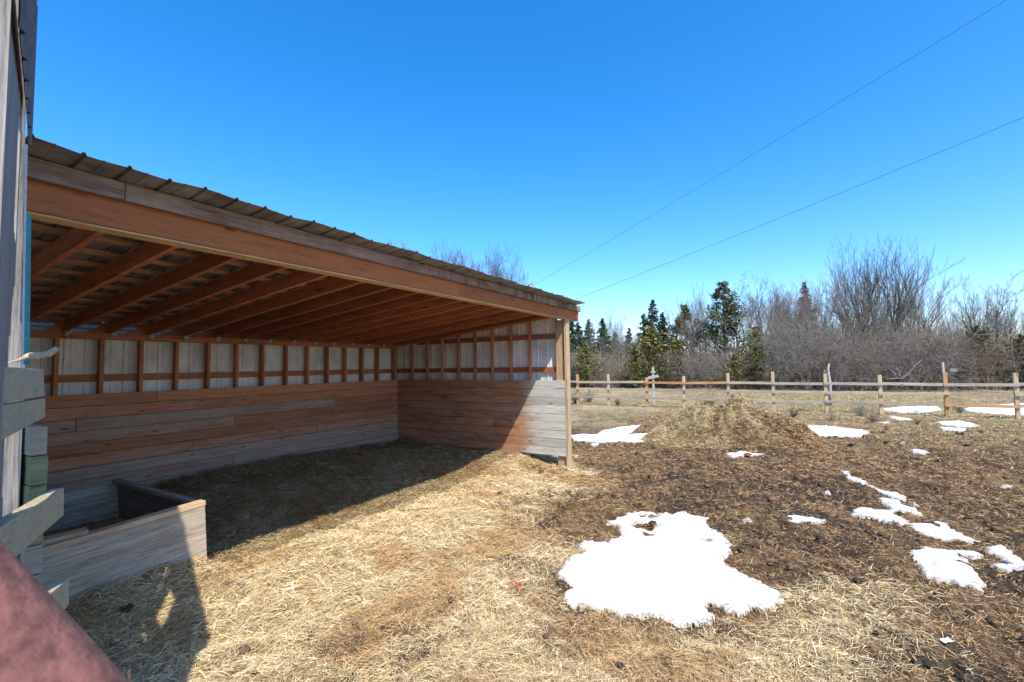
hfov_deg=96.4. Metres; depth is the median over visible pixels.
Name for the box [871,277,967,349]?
bare tree
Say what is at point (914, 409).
snow patch
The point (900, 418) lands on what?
snow patch
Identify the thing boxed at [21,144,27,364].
white trim strip
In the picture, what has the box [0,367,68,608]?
rail gate
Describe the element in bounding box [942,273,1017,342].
bare tree
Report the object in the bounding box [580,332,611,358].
bare tree
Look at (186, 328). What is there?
run in shed
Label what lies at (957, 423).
snow patch
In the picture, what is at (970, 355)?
thicket bush
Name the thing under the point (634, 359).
conifer
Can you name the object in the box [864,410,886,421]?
dead shrub
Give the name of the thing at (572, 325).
conifer
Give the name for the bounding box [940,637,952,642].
plastic scrap
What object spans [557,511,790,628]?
snow patch
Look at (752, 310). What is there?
bare tree
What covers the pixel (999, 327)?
bare tree
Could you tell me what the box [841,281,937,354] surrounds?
bare tree
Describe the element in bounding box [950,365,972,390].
shrub
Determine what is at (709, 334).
bare tree
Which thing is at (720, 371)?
brush
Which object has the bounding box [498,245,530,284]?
bare tree
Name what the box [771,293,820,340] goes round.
bare tree
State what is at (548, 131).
sky
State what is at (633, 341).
bare tree
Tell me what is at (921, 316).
bare tree
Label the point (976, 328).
bush
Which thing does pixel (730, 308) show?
bare tree
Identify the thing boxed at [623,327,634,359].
conifer
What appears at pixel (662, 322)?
conifer
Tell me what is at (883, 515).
snow patch
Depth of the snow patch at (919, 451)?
8.68 m
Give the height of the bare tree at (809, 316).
7.700 m
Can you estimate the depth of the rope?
1.88 m
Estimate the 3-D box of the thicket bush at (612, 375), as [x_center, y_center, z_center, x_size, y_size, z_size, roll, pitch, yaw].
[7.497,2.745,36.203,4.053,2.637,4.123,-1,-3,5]
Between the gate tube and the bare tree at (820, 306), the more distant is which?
the bare tree at (820, 306)
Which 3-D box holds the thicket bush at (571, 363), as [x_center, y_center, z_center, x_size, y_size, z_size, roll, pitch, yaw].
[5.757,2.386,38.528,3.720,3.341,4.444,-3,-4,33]
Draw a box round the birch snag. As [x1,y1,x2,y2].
[824,363,831,404]
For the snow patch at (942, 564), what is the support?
on the ground at (595, 415)
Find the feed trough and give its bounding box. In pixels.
[40,478,206,600]
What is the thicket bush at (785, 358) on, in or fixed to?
on the ground at (595, 415)
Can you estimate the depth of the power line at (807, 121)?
24.27 m
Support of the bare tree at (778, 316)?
on the ground at (595, 415)
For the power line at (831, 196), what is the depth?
24.15 m
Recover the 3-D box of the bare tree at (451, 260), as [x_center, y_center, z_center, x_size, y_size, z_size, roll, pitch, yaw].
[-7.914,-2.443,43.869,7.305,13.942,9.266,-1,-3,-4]
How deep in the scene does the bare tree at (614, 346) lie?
44.55 m
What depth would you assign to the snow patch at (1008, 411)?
16.24 m
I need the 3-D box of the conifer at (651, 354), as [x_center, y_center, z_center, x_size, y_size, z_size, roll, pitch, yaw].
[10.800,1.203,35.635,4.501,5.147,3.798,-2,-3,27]
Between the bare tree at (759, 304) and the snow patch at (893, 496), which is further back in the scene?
the bare tree at (759, 304)
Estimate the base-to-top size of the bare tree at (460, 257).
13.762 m
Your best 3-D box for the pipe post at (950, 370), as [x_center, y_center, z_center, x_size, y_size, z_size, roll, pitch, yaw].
[14.527,1.637,15.151,0.365,1.877,0.100,-3,-4,30]
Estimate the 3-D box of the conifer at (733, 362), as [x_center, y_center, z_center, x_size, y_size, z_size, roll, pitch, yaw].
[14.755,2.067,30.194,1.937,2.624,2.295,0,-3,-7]
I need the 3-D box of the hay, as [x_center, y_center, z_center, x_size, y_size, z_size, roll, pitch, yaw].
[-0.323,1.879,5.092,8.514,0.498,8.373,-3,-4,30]
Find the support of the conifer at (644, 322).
on the ground at (595, 415)
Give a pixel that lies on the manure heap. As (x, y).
(737, 422)
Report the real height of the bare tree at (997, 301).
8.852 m
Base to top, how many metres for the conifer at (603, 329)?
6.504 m
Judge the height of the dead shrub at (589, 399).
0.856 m
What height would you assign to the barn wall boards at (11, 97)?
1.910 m
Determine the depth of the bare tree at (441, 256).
44.24 m
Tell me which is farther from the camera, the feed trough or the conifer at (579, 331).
the conifer at (579, 331)
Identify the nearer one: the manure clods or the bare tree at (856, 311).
the manure clods
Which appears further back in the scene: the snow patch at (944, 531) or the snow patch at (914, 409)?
the snow patch at (914, 409)
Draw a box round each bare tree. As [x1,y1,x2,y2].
[388,236,459,263]
[428,238,489,271]
[448,248,497,273]
[454,245,513,276]
[485,250,516,279]
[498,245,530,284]
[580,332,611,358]
[585,311,630,365]
[586,318,606,346]
[608,326,633,361]
[615,337,646,371]
[627,330,644,350]
[661,305,674,350]
[665,283,713,351]
[673,309,717,364]
[688,309,737,362]
[705,270,750,360]
[705,287,758,354]
[730,301,768,354]
[732,269,802,353]
[740,290,798,367]
[755,277,817,341]
[759,289,800,372]
[766,282,838,359]
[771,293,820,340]
[779,267,858,344]
[814,273,879,350]
[820,227,965,370]
[822,257,898,346]
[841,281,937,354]
[856,249,962,344]
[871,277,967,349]
[887,290,960,351]
[933,303,978,342]
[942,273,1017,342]
[944,296,1000,340]
[974,293,1023,343]
[978,270,1023,339]
[982,306,1023,345]
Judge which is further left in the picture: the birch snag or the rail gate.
the rail gate
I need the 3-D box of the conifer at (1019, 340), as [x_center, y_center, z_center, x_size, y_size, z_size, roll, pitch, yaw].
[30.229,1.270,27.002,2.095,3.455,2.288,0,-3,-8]
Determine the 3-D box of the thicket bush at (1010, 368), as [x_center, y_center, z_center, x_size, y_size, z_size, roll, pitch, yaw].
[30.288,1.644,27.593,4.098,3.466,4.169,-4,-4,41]
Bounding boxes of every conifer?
[569,321,583,360]
[570,322,583,350]
[571,342,606,387]
[579,319,596,354]
[590,318,619,371]
[614,345,649,387]
[619,325,673,385]
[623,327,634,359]
[633,313,651,360]
[640,299,666,370]
[653,312,672,364]
[654,338,698,387]
[663,304,700,358]
[693,281,749,363]
[715,353,754,388]
[735,326,790,389]
[797,282,817,332]
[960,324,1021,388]
[996,334,1023,386]
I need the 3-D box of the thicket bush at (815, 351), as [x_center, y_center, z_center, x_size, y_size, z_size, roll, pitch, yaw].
[18.571,0.696,28.370,6.994,6.462,6.876,0,-3,-19]
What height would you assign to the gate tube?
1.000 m
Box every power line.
[534,0,1005,284]
[577,117,1023,298]
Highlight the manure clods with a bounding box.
[67,415,1023,681]
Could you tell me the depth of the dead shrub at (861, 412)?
14.94 m
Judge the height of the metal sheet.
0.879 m
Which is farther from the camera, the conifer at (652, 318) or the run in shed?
the conifer at (652, 318)
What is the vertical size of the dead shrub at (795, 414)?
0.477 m
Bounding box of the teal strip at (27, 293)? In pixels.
[23,214,30,364]
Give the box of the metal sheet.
[18,0,37,146]
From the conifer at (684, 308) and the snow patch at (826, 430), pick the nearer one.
the snow patch at (826, 430)
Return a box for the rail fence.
[570,372,1023,418]
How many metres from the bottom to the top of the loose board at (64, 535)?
0.047 m
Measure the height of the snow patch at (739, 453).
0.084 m
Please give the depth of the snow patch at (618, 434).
11.02 m
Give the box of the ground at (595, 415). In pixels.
[43,385,1023,681]
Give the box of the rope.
[8,347,63,363]
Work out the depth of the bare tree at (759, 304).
36.03 m
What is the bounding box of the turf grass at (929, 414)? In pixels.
[362,386,1023,488]
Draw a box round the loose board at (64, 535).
[41,527,88,544]
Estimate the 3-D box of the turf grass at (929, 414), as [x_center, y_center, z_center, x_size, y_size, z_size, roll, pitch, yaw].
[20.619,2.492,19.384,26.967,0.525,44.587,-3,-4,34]
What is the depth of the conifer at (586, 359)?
36.84 m
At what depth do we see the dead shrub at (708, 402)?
18.85 m
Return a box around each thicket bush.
[570,352,600,380]
[585,360,629,387]
[656,344,717,388]
[670,334,755,389]
[742,308,842,390]
[754,301,882,390]
[796,316,923,390]
[804,320,907,391]
[852,313,982,391]
[856,325,984,391]
[925,323,1022,391]
[973,341,1023,389]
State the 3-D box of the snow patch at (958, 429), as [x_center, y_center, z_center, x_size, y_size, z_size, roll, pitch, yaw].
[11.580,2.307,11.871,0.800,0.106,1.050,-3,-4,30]
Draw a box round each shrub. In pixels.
[571,392,583,402]
[581,386,597,401]
[700,392,717,406]
[785,407,801,416]
[826,411,840,420]
[846,400,871,415]
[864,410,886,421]
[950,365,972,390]
[950,398,967,413]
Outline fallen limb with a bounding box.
[886,361,919,379]
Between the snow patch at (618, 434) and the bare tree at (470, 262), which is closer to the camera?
the snow patch at (618, 434)
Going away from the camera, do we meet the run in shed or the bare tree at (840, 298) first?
the run in shed
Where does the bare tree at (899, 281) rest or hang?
on the ground at (595, 415)
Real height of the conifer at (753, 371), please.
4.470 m
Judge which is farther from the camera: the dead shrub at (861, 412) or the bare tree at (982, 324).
the bare tree at (982, 324)
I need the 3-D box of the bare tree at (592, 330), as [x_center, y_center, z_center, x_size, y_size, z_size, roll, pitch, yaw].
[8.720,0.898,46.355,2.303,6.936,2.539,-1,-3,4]
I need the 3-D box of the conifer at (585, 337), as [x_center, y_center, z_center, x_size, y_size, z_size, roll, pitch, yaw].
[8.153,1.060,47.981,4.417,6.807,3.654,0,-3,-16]
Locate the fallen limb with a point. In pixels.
(899, 374)
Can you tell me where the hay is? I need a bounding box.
[65,439,1021,681]
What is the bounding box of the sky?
[25,0,1023,361]
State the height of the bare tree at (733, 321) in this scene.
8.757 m
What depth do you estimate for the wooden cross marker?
21.01 m
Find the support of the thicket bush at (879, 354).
on the ground at (595, 415)
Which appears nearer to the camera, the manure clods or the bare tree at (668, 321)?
the manure clods
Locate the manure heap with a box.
[642,393,830,456]
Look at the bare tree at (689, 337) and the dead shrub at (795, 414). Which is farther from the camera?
the bare tree at (689, 337)
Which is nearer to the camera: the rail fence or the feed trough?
the feed trough
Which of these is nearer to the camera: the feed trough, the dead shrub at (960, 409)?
the feed trough
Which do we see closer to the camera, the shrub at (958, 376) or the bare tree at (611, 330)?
the shrub at (958, 376)
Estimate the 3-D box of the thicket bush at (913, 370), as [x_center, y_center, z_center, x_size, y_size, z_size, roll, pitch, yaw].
[23.595,1.276,26.877,5.930,4.560,6.032,2,-4,-45]
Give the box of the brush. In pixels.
[569,300,1023,390]
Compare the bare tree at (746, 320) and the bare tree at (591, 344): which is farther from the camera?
the bare tree at (591, 344)
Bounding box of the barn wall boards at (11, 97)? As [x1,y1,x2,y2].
[0,0,22,520]
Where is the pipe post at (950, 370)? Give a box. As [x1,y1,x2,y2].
[941,362,956,373]
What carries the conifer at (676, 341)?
on the ground at (595, 415)
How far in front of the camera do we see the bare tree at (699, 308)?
42.04 m
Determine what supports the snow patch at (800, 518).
on the ground at (595, 415)
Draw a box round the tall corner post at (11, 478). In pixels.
[2,0,25,557]
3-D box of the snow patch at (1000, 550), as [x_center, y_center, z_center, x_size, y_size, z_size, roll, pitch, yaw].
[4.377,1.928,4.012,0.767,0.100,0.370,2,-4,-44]
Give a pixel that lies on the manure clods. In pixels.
(741, 549)
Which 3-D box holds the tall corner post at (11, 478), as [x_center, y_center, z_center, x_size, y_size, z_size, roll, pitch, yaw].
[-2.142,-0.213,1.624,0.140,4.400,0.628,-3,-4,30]
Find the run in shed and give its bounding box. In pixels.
[18,134,584,582]
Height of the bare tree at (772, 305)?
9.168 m
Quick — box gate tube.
[0,539,130,681]
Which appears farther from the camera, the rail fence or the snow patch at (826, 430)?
the rail fence
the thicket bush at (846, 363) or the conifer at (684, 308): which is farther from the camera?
the conifer at (684, 308)
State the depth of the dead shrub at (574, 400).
21.98 m
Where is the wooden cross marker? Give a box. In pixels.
[648,367,658,404]
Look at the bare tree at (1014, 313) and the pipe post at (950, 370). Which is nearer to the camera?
the pipe post at (950, 370)
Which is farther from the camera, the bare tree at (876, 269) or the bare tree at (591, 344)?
the bare tree at (591, 344)
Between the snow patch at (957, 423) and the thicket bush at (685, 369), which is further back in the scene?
the thicket bush at (685, 369)
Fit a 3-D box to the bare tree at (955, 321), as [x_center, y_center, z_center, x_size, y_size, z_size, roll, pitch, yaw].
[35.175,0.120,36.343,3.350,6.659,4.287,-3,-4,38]
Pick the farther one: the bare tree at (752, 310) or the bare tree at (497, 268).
the bare tree at (497, 268)
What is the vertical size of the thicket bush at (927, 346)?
4.941 m
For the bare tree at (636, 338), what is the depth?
43.93 m
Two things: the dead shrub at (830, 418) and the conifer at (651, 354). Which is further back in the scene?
the conifer at (651, 354)
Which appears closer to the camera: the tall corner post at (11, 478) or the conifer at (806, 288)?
the tall corner post at (11, 478)
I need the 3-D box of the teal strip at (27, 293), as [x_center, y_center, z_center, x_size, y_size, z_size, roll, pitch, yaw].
[-2.074,-0.222,1.957,0.014,0.647,0.030,-3,-4,30]
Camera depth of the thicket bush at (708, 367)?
32.36 m
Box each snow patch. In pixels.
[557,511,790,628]
[571,425,647,442]
[726,451,762,457]
[785,513,826,524]
[809,425,869,438]
[840,470,906,501]
[850,498,922,525]
[883,406,941,413]
[887,416,911,420]
[907,521,979,543]
[909,546,987,593]
[911,449,928,454]
[939,420,980,427]
[940,426,966,431]
[965,403,1023,415]
[983,545,1023,573]
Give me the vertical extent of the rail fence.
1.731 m
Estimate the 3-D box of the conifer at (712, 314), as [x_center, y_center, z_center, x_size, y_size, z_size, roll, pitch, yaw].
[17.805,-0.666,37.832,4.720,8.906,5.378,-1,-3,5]

